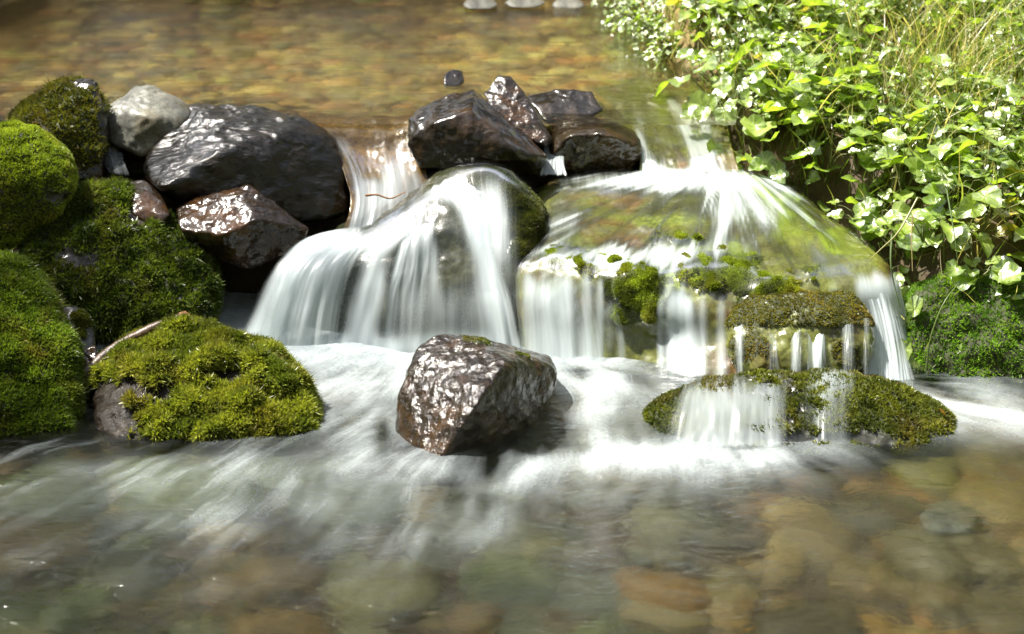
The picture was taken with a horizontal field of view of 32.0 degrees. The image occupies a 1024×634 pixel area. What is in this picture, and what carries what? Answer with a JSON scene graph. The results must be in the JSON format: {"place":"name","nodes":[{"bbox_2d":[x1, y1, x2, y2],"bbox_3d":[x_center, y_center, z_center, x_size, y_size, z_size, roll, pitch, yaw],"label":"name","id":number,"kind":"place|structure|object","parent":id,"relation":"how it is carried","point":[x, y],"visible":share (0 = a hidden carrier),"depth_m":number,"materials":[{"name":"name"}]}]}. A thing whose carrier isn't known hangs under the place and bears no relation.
{"place":"outdoors","nodes":[
{"label":"outdoors","id":0,"kind":"place"},
{"bbox_2d":[0,292,1023,633],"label":"pool water","id":1,"kind":"structure","parent":0,"point":[588,500],"depth_m":3.34,"materials":[{"name":"grey liquid"}]},
{"bbox_2d":[724,288,875,374],"bbox_3d":[0.657,0.032,4.108,0.356,0.224,0.349,0,20,0],"label":"mossy rock","id":2,"kind":"object","parent":1,"relation":"in","point":[760,329],"visible":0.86,"depth_m":3.99,"materials":[{"name":"green stone"}]},
{"bbox_2d":[793,332,823,371],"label":"waterfall","id":3,"kind":"structure","parent":2,"relation":"on","point":[816,355],"depth_m":3.95,"materials":[{"name":"white liquid"}]},
{"bbox_2d":[642,366,957,447],"bbox_3d":[0.615,0.211,3.876,0.682,0.211,0.449,0,20,0],"label":"mossy rock","id":4,"kind":"object","parent":1,"relation":"in","point":[814,404],"visible":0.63,"depth_m":3.75,"materials":[{"name":"stone"}]},
{"bbox_2d":[700,395,728,443],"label":"waterfall","id":5,"kind":"structure","parent":4,"relation":"on","point":[725,406],"depth_m":3.72,"materials":[{"name":"liquid"}]},
{"bbox_2d":[858,274,910,379],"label":"waterfall","id":6,"kind":"structure","parent":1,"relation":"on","point":[874,288],"depth_m":4.10,"materials":[{"name":"white liquid"}]},
{"bbox_2d":[893,265,913,295],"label":"leafy plant","id":7,"kind":"object","parent":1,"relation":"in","point":[901,269],"visible":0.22,"depth_m":4.27,"materials":[{"name":"green plant"}]},
{"bbox_2d":[902,269,1023,377],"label":"moss mound","id":8,"kind":"object","parent":1,"relation":"in","point":[996,348],"visible":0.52,"depth_m":4.08,"materials":[{"name":"plant"}]},
{"bbox_2d":[0,0,1023,124],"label":"pool water","id":9,"kind":"structure","parent":0,"point":[354,61],"depth_m":5.38,"materials":[{"name":"brown liquid"}]},
{"bbox_2d":[463,0,496,9],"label":"rock","id":10,"kind":"object","parent":9,"relation":"on","point":[479,4],"visible":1,"depth_m":6.09,"materials":[{"name":"grey stone"}]},
{"bbox_2d":[505,0,544,7],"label":"rock","id":11,"kind":"object","parent":9,"relation":"on","point":[524,3],"visible":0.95,"depth_m":6.12,"materials":[{"name":"grey stone"}]},
{"bbox_2d":[0,0,1023,293],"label":"ground","id":12,"kind":"structure","parent":0,"point":[252,280],"depth_m":4.58,"materials":[{"name":"soil"}]},
{"bbox_2d":[0,248,90,437],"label":"moss mound","id":13,"kind":"object","parent":12,"relation":"on","point":[43,386],"visible":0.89,"depth_m":3.83,"materials":[{"name":"plant"}]},
{"bbox_2d":[0,72,112,183],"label":"rock","id":14,"kind":"object","parent":12,"relation":"on","point":[71,113],"visible":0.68,"depth_m":4.48,"materials":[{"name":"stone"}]},
{"bbox_2d":[62,305,96,348],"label":"rock","id":15,"kind":"object","parent":12,"relation":"on","point":[84,321],"visible":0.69,"depth_m":3.99,"materials":[{"name":"stone"}]},
{"bbox_2d":[15,172,226,344],"bbox_3d":[-0.966,-0.153,4.448,0.563,0.427,0.690,0,20,0],"label":"mossy rock","id":16,"kind":"object","parent":12,"relation":"on","point":[106,259],"visible":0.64,"depth_m":4.24,"materials":[{"name":"green stone"}]},
{"bbox_2d":[0,119,78,249],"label":"moss mound","id":17,"kind":"object","parent":16,"relation":"on","point":[39,176],"visible":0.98,"depth_m":4.23,"materials":[{"name":"plant"}]},
{"bbox_2d":[130,180,169,224],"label":"rock","id":18,"kind":"object","parent":16,"relation":"on","point":[147,199],"visible":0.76,"depth_m":4.34,"materials":[{"name":"red stone"}]},
{"bbox_2d":[108,85,190,156],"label":"rock","id":19,"kind":"object","parent":12,"relation":"on","point":[143,120],"visible":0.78,"depth_m":4.53,"materials":[{"name":"grey stone"}]},
{"bbox_2d":[85,311,326,441],"bbox_3d":[-0.678,0.160,3.960,0.572,0.337,0.591,0,20,0],"label":"mossy rock","id":20,"kind":"object","parent":12,"relation":"on","point":[184,376],"visible":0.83,"depth_m":3.80,"materials":[{"name":"plant"}]},
{"bbox_2d":[83,311,190,381],"bbox_3d":[-0.853,0.075,3.953,0.292,0.150,0.058,-11,23,-27],"label":"branch","id":21,"kind":"object","parent":20,"relation":"on","point":[142,331],"visible":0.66,"depth_m":3.95,"materials":[{"name":"brown wood"}]},
{"bbox_2d":[175,184,307,268],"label":"rock","id":22,"kind":"object","parent":12,"relation":"on","point":[247,226],"visible":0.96,"depth_m":4.30,"materials":[{"name":"red stone"}]},
{"bbox_2d":[143,103,348,223],"bbox_3d":[-0.720,-0.409,4.676,0.506,0.313,0.609,-5,21,-15],"label":"boulder","id":23,"kind":"object","parent":12,"relation":"on","point":[291,164],"visible":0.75,"depth_m":4.45,"materials":[{"name":"stone"}]},
{"bbox_2d":[108,124,551,221],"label":"pebbles","id":24,"kind":"object","parent":12,"relation":"on","point":[133,169],"depth_m":4.72,"materials":[{"name":"black stone"}]},
{"bbox_2d":[317,124,427,229],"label":"rock","id":25,"kind":"object","parent":12,"relation":"on","point":[372,153],"visible":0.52,"depth_m":4.56,"materials":[{"name":"orange stone"}]},
{"bbox_2d":[350,172,416,229],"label":"waterfall","id":26,"kind":"structure","parent":25,"relation":"on","point":[369,210],"depth_m":4.43,"materials":[{"name":"liquid"}]},
{"bbox_2d":[328,166,546,338],"bbox_3d":[-0.199,-0.111,4.564,0.590,0.615,0.827,0,20,0],"label":"mossy boulder","id":27,"kind":"object","parent":12,"relation":"on","point":[453,306],"visible":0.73,"depth_m":4.26,"materials":[{"name":"stone"}]},
{"bbox_2d":[269,237,366,345],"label":"waterfall","id":28,"kind":"structure","parent":27,"relation":"on","point":[308,290],"depth_m":4.18,"materials":[{"name":"white liquid"}]},
{"bbox_2d":[246,176,519,352],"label":"waterfall","id":29,"kind":"structure","parent":27,"relation":"on","point":[494,312],"depth_m":4.21,"materials":[{"name":"white liquid"}]},
{"bbox_2d":[388,223,433,317],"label":"waterfall","id":30,"kind":"structure","parent":27,"relation":"on","point":[411,265],"depth_m":4.24,"materials":[{"name":"white liquid"}]},
{"bbox_2d":[381,164,508,254],"bbox_3d":[-0.202,-0.116,4.396,0.615,0.501,0.545,0,20,0],"label":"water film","id":31,"kind":"object","parent":27,"relation":"on","point":[489,217],"visible":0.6,"depth_m":4.29,"materials":[{"name":"white liquid"}]},
{"bbox_2d":[395,334,556,455],"bbox_3d":[-0.079,0.183,3.885,0.354,0.317,0.584,0,20,0],"label":"rock","id":32,"kind":"object","parent":12,"relation":"on","point":[459,393],"visible":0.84,"depth_m":3.72,"materials":[{"name":"stone"}]},
{"bbox_2d":[406,89,546,176],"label":"rock","id":33,"kind":"object","parent":12,"relation":"on","point":[472,127],"visible":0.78,"depth_m":4.48,"materials":[{"name":"stone"}]},
{"bbox_2d":[484,76,550,146],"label":"rock","id":34,"kind":"object","parent":33,"relation":"on","point":[506,97],"visible":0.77,"depth_m":4.61,"materials":[{"name":"stone"}]},
{"bbox_2d":[626,1,675,48],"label":"leafed plant","id":35,"kind":"object","parent":12,"relation":"on","point":[638,15],"visible":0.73,"depth_m":5.37,"materials":[{"name":"green plant"}]},
{"bbox_2d":[639,30,673,64],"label":"leafed plant","id":36,"kind":"object","parent":12,"relation":"on","point":[652,54],"visible":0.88,"depth_m":5.25,"materials":[{"name":"green plant"}]},
{"bbox_2d":[633,18,683,58],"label":"leafed plant","id":37,"kind":"object","parent":12,"relation":"on","point":[664,37],"visible":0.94,"depth_m":5.32,"materials":[{"name":"green plant"}]},
{"bbox_2d":[622,76,738,169],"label":"rock","id":38,"kind":"object","parent":12,"relation":"on","point":[667,146],"visible":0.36,"depth_m":4.64,"materials":[{"name":"green stone"}]},
{"bbox_2d":[636,125,719,173],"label":"waterfall","id":39,"kind":"structure","parent":38,"relation":"on","point":[701,156],"depth_m":4.59,"materials":[{"name":"liquid"}]},
{"bbox_2d":[515,167,891,375],"bbox_3d":[0.472,-0.085,4.539,0.930,0.528,1.170,0,20,0],"label":"mossy boulder","id":40,"kind":"object","parent":12,"relation":"on","point":[635,301],"visible":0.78,"depth_m":4.13,"materials":[{"name":"green stone"}]},
{"bbox_2d":[524,276,601,361],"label":"waterfall","id":41,"kind":"structure","parent":40,"relation":"on","point":[548,324],"depth_m":4.15,"materials":[{"name":"white liquid"}]},
{"bbox_2d":[549,115,642,172],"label":"rock","id":42,"kind":"object","parent":40,"relation":"on","point":[583,147],"visible":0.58,"depth_m":4.57,"materials":[{"name":"brown stone"}]},
{"bbox_2d":[541,148,565,174],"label":"waterfall","id":43,"kind":"structure","parent":42,"relation":"on","point":[557,165],"depth_m":4.54,"materials":[{"name":"white liquid"}]},
{"bbox_2d":[527,89,602,113],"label":"rock","id":44,"kind":"object","parent":42,"relation":"on","point":[572,101],"visible":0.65,"depth_m":4.71,"materials":[{"name":"stone"}]},
{"bbox_2d":[517,168,851,347],"bbox_3d":[0.472,-0.109,4.421,0.948,0.417,0.972,0,20,0],"label":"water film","id":45,"kind":"object","parent":40,"relation":"on","point":[740,212],"visible":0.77,"depth_m":4.33,"materials":[{"name":"white liquid"}]},
{"bbox_2d":[658,295,722,376],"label":"waterfall","id":46,"kind":"structure","parent":40,"relation":"on","point":[685,355],"depth_m":4.08,"materials":[{"name":"white liquid"}]},
{"bbox_2d":[655,38,754,98],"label":"leafy plant","id":47,"kind":"object","parent":12,"relation":"on","point":[711,63],"visible":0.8,"depth_m":4.81,"materials":[{"name":"green plant"}]},
{"bbox_2d":[674,0,739,48],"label":"leafy plant","id":48,"kind":"object","parent":12,"relation":"on","point":[694,15],"visible":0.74,"depth_m":5.16,"materials":[{"name":"green plant"}]},
{"bbox_2d":[676,19,739,75],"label":"leafy plant","id":49,"kind":"object","parent":12,"relation":"on","point":[684,52],"visible":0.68,"depth_m":5.08,"materials":[{"name":"green plant"}]},
{"bbox_2d":[692,32,738,70],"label":"leafy plant","id":50,"kind":"object","parent":12,"relation":"on","point":[717,41],"visible":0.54,"depth_m":5.02,"materials":[{"name":"green plant"}]},
{"bbox_2d":[680,84,766,154],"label":"leafy plant","id":51,"kind":"object","parent":12,"relation":"on","point":[700,106],"visible":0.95,"depth_m":4.61,"materials":[{"name":"green plant"}]},
{"bbox_2d":[710,17,763,48],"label":"leafy plant","id":52,"kind":"object","parent":12,"relation":"on","point":[733,26],"visible":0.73,"depth_m":5.03,"materials":[{"name":"green plant"}]},
{"bbox_2d":[703,2,772,37],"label":"leafy plant","id":53,"kind":"object","parent":12,"relation":"on","point":[715,20],"visible":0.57,"depth_m":5.07,"materials":[{"name":"green plant"}]},
{"bbox_2d":[710,2,771,72],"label":"leafed plant","id":54,"kind":"object","parent":12,"relation":"on","point":[741,26],"visible":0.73,"depth_m":4.98,"materials":[{"name":"green plant"}]},
{"bbox_2d":[712,71,770,111],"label":"leafy plant","id":55,"kind":"object","parent":12,"relation":"on","point":[746,82],"visible":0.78,"depth_m":4.69,"materials":[{"name":"green plant"}]},
{"bbox_2d":[706,0,796,40],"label":"leafy plant","id":56,"kind":"object","parent":12,"relation":"on","point":[742,4],"visible":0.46,"depth_m":5.00,"materials":[{"name":"green plant"}]},
{"bbox_2d":[716,49,789,101],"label":"leafy plant","id":57,"kind":"object","parent":12,"relation":"on","point":[727,63],"visible":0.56,"depth_m":4.73,"materials":[{"name":"green plant"}]},
{"bbox_2d":[749,92,792,145],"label":"leafed plant","id":58,"kind":"object","parent":12,"relation":"on","point":[759,110],"visible":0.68,"depth_m":4.61,"materials":[{"name":"green plant"}]},
{"bbox_2d":[733,83,825,173],"bbox_3d":[0.683,-0.469,4.600,0.266,0.219,0.276,-5,21,-14],"label":"leafy plant","id":59,"kind":"object","parent":12,"relation":"on","point":[746,123],"visible":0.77,"depth_m":4.55,"materials":[{"name":"green plant"}]},
{"bbox_2d":[747,52,828,128],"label":"leafy plant","id":60,"kind":"object","parent":12,"relation":"on","point":[784,88],"visible":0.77,"depth_m":4.59,"materials":[{"name":"green plant"}]},
{"bbox_2d":[762,53,817,110],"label":"leafed plant","id":61,"kind":"object","parent":12,"relation":"on","point":[784,58],"visible":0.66,"depth_m":4.62,"materials":[{"name":"green plant"}]},
{"bbox_2d":[754,3,827,48],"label":"leafy plant","id":62,"kind":"object","parent":12,"relation":"on","point":[759,31],"visible":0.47,"depth_m":4.90,"materials":[{"name":"green plant"}]},
{"bbox_2d":[748,112,840,192],"bbox_3d":[0.739,-0.401,4.542,0.213,0.181,0.271,18,46,35],"label":"leafy plant","id":63,"kind":"object","parent":12,"relation":"on","point":[778,173],"visible":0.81,"depth_m":4.52,"materials":[{"name":"green plant"}]},
{"bbox_2d":[766,6,846,73],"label":"leafy plant","id":64,"kind":"object","parent":12,"relation":"on","point":[808,24],"visible":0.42,"depth_m":4.81,"materials":[{"name":"green plant"}]},
{"bbox_2d":[765,76,856,146],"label":"leafy plant","id":65,"kind":"object","parent":12,"relation":"on","point":[803,99],"visible":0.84,"depth_m":4.53,"materials":[{"name":"green plant"}]},
{"bbox_2d":[775,0,849,39],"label":"leafy plant","id":66,"kind":"object","parent":12,"relation":"on","point":[817,2],"visible":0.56,"depth_m":4.92,"materials":[{"name":"green plant"}]},
{"bbox_2d":[779,72,855,126],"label":"leafy plant","id":67,"kind":"object","parent":12,"relation":"on","point":[791,104],"visible":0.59,"depth_m":4.56,"materials":[{"name":"green plant"}]},
{"bbox_2d":[612,0,1023,348],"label":"grass","id":68,"kind":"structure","parent":12,"relation":"on","point":[907,89],"depth_m":4.72,"materials":[{"name":"green plant"}]},
{"bbox_2d":[783,40,877,99],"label":"leafy plant","id":69,"kind":"object","parent":12,"relation":"on","point":[812,59],"visible":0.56,"depth_m":4.72,"materials":[{"name":"green plant"}]},
{"bbox_2d":[786,115,880,184],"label":"leafy plant","id":70,"kind":"object","parent":12,"relation":"on","point":[851,150],"visible":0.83,"depth_m":4.48,"materials":[{"name":"green plant"}]},
{"bbox_2d":[787,61,892,131],"bbox_3d":[0.853,-0.558,4.551,0.225,0.207,0.286,17,26,39],"label":"leafy plant","id":71,"kind":"object","parent":12,"relation":"on","point":[799,82],"visible":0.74,"depth_m":4.54,"materials":[{"name":"green plant"}]},
{"bbox_2d":[794,18,888,75],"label":"leafy plant","id":72,"kind":"object","parent":12,"relation":"on","point":[870,27],"visible":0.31,"depth_m":4.83,"materials":[{"name":"green plant"}]},
{"bbox_2d":[792,99,906,170],"bbox_3d":[0.861,-0.462,4.492,0.240,0.177,0.239,-15,25,-36],"label":"leafy plant","id":73,"kind":"object","parent":12,"relation":"on","point":[864,105],"visible":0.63,"depth_m":4.47,"materials":[{"name":"green plant"}]},
{"bbox_2d":[813,3,893,59],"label":"leafy plant","id":74,"kind":"object","parent":12,"relation":"on","point":[853,28],"visible":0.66,"depth_m":4.92,"materials":[{"name":"green plant"}]},
{"bbox_2d":[827,196,889,250],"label":"leafy plant","id":75,"kind":"object","parent":12,"relation":"on","point":[840,213],"visible":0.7,"depth_m":4.40,"materials":[{"name":"green plant"}]},
{"bbox_2d":[824,37,914,100],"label":"leafed plant","id":76,"kind":"object","parent":12,"relation":"on","point":[884,52],"visible":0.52,"depth_m":4.67,"materials":[{"name":"green plant"}]},
{"bbox_2d":[841,134,904,199],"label":"leafy plant","id":77,"kind":"object","parent":12,"relation":"on","point":[869,168],"visible":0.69,"depth_m":4.39,"materials":[{"name":"green plant"}]},
{"bbox_2d":[861,65,907,129],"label":"leafed plant","id":78,"kind":"object","parent":12,"relation":"on","point":[890,83],"visible":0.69,"depth_m":4.54,"materials":[{"name":"green plant"}]},
{"bbox_2d":[848,90,923,141],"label":"leafy plant","id":79,"kind":"object","parent":12,"relation":"on","point":[863,113],"visible":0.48,"depth_m":4.52,"materials":[{"name":"green plant"}]},
{"bbox_2d":[836,105,953,191],"bbox_3d":[0.967,-0.401,4.364,0.296,0.216,0.229,17,26,39],"label":"leafy plant","id":80,"kind":"object","parent":12,"relation":"on","point":[894,136],"visible":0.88,"depth_m":4.36,"materials":[{"name":"green plant"}]},
{"bbox_2d":[852,171,939,244],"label":"leafy plant","id":81,"kind":"object","parent":12,"relation":"on","point":[866,207],"visible":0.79,"depth_m":4.30,"materials":[{"name":"green plant"}]},
{"bbox_2d":[862,104,938,184],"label":"leafed plant","id":82,"kind":"object","parent":12,"relation":"on","point":[881,112],"visible":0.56,"depth_m":4.39,"materials":[{"name":"green plant"}]},
{"bbox_2d":[901,295,922,368],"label":"leafy plant","id":83,"kind":"object","parent":12,"relation":"on","point":[914,304],"visible":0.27,"depth_m":4.09,"materials":[{"name":"green plant"}]},
{"bbox_2d":[866,0,963,49],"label":"leafy plant","id":84,"kind":"object","parent":12,"relation":"on","point":[873,3],"visible":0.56,"depth_m":4.93,"materials":[{"name":"green plant"}]},
{"bbox_2d":[874,189,957,269],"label":"leafy plant","id":85,"kind":"object","parent":12,"relation":"on","point":[904,243],"visible":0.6,"depth_m":4.22,"materials":[{"name":"green plant"}]},
{"bbox_2d":[875,126,965,185],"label":"leafy plant","id":86,"kind":"object","parent":12,"relation":"on","point":[888,151],"visible":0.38,"depth_m":4.34,"materials":[{"name":"green plant"}]},
{"bbox_2d":[907,0,994,43],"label":"leafy plant","id":87,"kind":"object","parent":12,"relation":"on","point":[953,26],"visible":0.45,"depth_m":4.97,"materials":[{"name":"green plant"}]},
{"bbox_2d":[899,77,1010,156],"bbox_3d":[1.111,-0.503,4.525,0.266,0.183,0.212,-4,20,-10],"label":"leafy plant","id":88,"kind":"object","parent":12,"relation":"on","point":[919,103],"visible":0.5,"depth_m":4.49,"materials":[{"name":"green plant"}]},
{"bbox_2d":[907,193,1005,263],"bbox_3d":[1.033,-0.216,4.203,0.190,0.181,0.193,25,43,34],"label":"leafy plant","id":89,"kind":"object","parent":12,"relation":"on","point":[969,206],"visible":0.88,"depth_m":4.19,"materials":[{"name":"green plant"}]},
{"bbox_2d":[911,98,1007,148],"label":"leafy plant","id":90,"kind":"object","parent":12,"relation":"on","point":[961,120],"visible":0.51,"depth_m":4.49,"materials":[{"name":"green plant"}]},
{"bbox_2d":[914,54,1005,125],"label":"leafy plant","id":91,"kind":"object","parent":12,"relation":"on","point":[945,58],"visible":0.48,"depth_m":4.62,"materials":[{"name":"green plant"}]},
{"bbox_2d":[913,164,1008,230],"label":"leafy plant","id":92,"kind":"object","parent":12,"relation":"on","point":[991,194],"visible":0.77,"depth_m":4.21,"materials":[{"name":"green plant"}]},
{"bbox_2d":[903,145,1023,205],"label":"leafy plant","id":93,"kind":"object","parent":12,"relation":"on","point":[914,165],"visible":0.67,"depth_m":4.28,"materials":[{"name":"green plant"}]},
{"bbox_2d":[942,127,1009,198],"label":"leafed plant","id":94,"kind":"object","parent":12,"relation":"on","point":[966,129],"visible":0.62,"depth_m":4.30,"materials":[{"name":"green plant"}]},
{"bbox_2d":[935,117,1021,191],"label":"leafy plant","id":95,"kind":"object","parent":12,"relation":"on","point":[954,162],"visible":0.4,"depth_m":4.34,"materials":[{"name":"green plant"}]},
{"bbox_2d":[946,222,1020,290],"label":"leafy plant","id":96,"kind":"object","parent":12,"relation":"on","point":[955,271],"visible":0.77,"depth_m":4.14,"materials":[{"name":"green plant"}]},
{"bbox_2d":[943,134,1023,180],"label":"leafy plant","id":97,"kind":"object","parent":12,"relation":"on","point":[964,144],"visible":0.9,"depth_m":4.29,"materials":[{"name":"green plant"}]},
{"bbox_2d":[945,154,1023,216],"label":"leafy plant","id":98,"kind":"object","parent":12,"relation":"on","point":[979,166],"visible":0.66,"depth_m":4.25,"materials":[{"name":"green plant"}]},
{"bbox_2d":[959,71,1012,114],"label":"leafy plant","id":99,"kind":"object","parent":12,"relation":"on","point":[989,92],"visible":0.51,"depth_m":4.60,"materials":[{"name":"green plant"}]},
{"bbox_2d":[952,112,1023,184],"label":"leafy plant","id":100,"kind":"object","parent":12,"relation":"on","point":[976,128],"visible":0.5,"depth_m":4.36,"materials":[{"name":"green plant"}]},
{"bbox_2d":[956,83,1023,127],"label":"leafy plant","id":101,"kind":"object","parent":12,"relation":"on","point":[1011,92],"visible":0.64,"depth_m":4.54,"materials":[{"name":"green plant"}]},
{"bbox_2d":[961,93,1022,146],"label":"leafed plant","id":102,"kind":"object","parent":12,"relation":"on","point":[1001,108],"visible":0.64,"depth_m":4.44,"materials":[{"name":"green plant"}]},
{"bbox_2d":[974,196,1023,236],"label":"leafy plant","id":103,"kind":"object","parent":12,"relation":"on","point":[1000,232],"visible":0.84,"depth_m":4.19,"materials":[{"name":"green plant"}]},
{"bbox_2d":[980,32,1023,81],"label":"leafy plant","id":104,"kind":"object","parent":12,"relation":"on","point":[1000,39],"visible":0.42,"depth_m":4.85,"materials":[{"name":"green plant"}]},
{"bbox_2d":[990,212,1023,284],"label":"leafy plant","id":105,"kind":"object","parent":12,"relation":"on","point":[1009,273],"visible":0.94,"depth_m":4.08,"materials":[{"name":"green plant"}]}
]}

